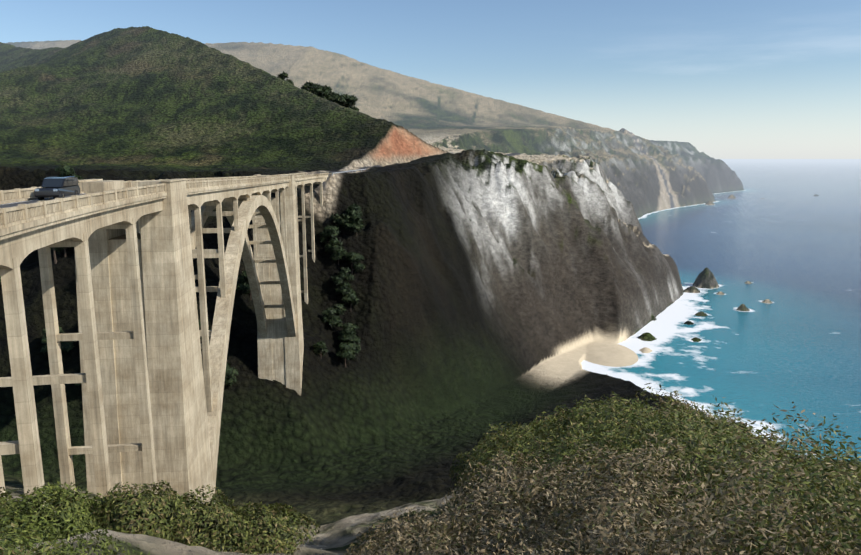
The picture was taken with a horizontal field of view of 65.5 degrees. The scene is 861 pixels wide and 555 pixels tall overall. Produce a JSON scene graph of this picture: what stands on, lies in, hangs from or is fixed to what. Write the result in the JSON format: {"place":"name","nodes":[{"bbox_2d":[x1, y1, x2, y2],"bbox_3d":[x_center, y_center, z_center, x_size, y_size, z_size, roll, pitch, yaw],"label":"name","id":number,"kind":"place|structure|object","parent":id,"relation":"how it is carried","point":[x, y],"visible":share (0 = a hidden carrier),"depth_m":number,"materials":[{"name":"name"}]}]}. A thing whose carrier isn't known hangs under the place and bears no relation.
{"place":"outdoors","nodes":[
{"label":"outdoors","id":0,"kind":"place"},
{"bbox_2d":[0,26,860,554],"bbox_3d":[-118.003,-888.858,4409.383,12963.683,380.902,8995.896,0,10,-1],"label":"coastal terrain","id":1,"kind":"structure","parent":0,"point":[518,268],"depth_m":293.99,"materials":[{"name":"green plant"}]},
{"bbox_2d":[0,173,328,511],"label":"concrete bridge","id":2,"kind":"structure","parent":1,"relation":"on","point":[152,398],"depth_m":70.70,"materials":[{"name":"beige concrete"}]},
{"bbox_2d":[0,193,83,207],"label":"road","id":3,"kind":"structure","parent":2,"relation":"on","point":[16,204],"depth_m":53.98,"materials":[{"name":"grey asphalt"}]},
{"bbox_2d":[34,176,79,199],"bbox_3d":[-32.461,-7.815,58.350,1.950,1.931,4.785,-1,10,-7],"label":"car","id":4,"kind":"object","parent":3,"relation":"on","point":[57,187],"visible":0.85,"depth_m":57.42,"materials":[{"name":"grey paint"}]},
{"bbox_2d":[0,71,365,402],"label":"trees","id":5,"kind":"object","parent":1,"relation":"on","point":[350,220],"depth_m":211.44,"materials":[{"name":"green plant"}]},
{"bbox_2d":[332,169,365,175],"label":"road guardrail","id":6,"kind":"object","parent":1,"relation":"on","point":[348,171],"visible":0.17,"depth_m":251.65,"materials":[{"name":"grey metal"}]},
{"bbox_2d":[0,383,860,554],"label":"shrubs","id":7,"kind":"object","parent":1,"relation":"on","point":[623,480],"depth_m":8.67,"materials":[{"name":"green plant"}]},
{"bbox_2d":[0,0,860,158],"label":"sky","id":8,"kind":"structure","parent":0,"point":[728,79],"materials":[{"name":"blue"}]},
{"bbox_2d":[581,159,860,460],"bbox_3d":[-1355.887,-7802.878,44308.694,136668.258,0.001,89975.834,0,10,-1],"label":"sea water","id":9,"kind":"structure","parent":0,"point":[789,246],"depth_m":405.18,"materials":[{"name":"blue liquid"}]}
]}

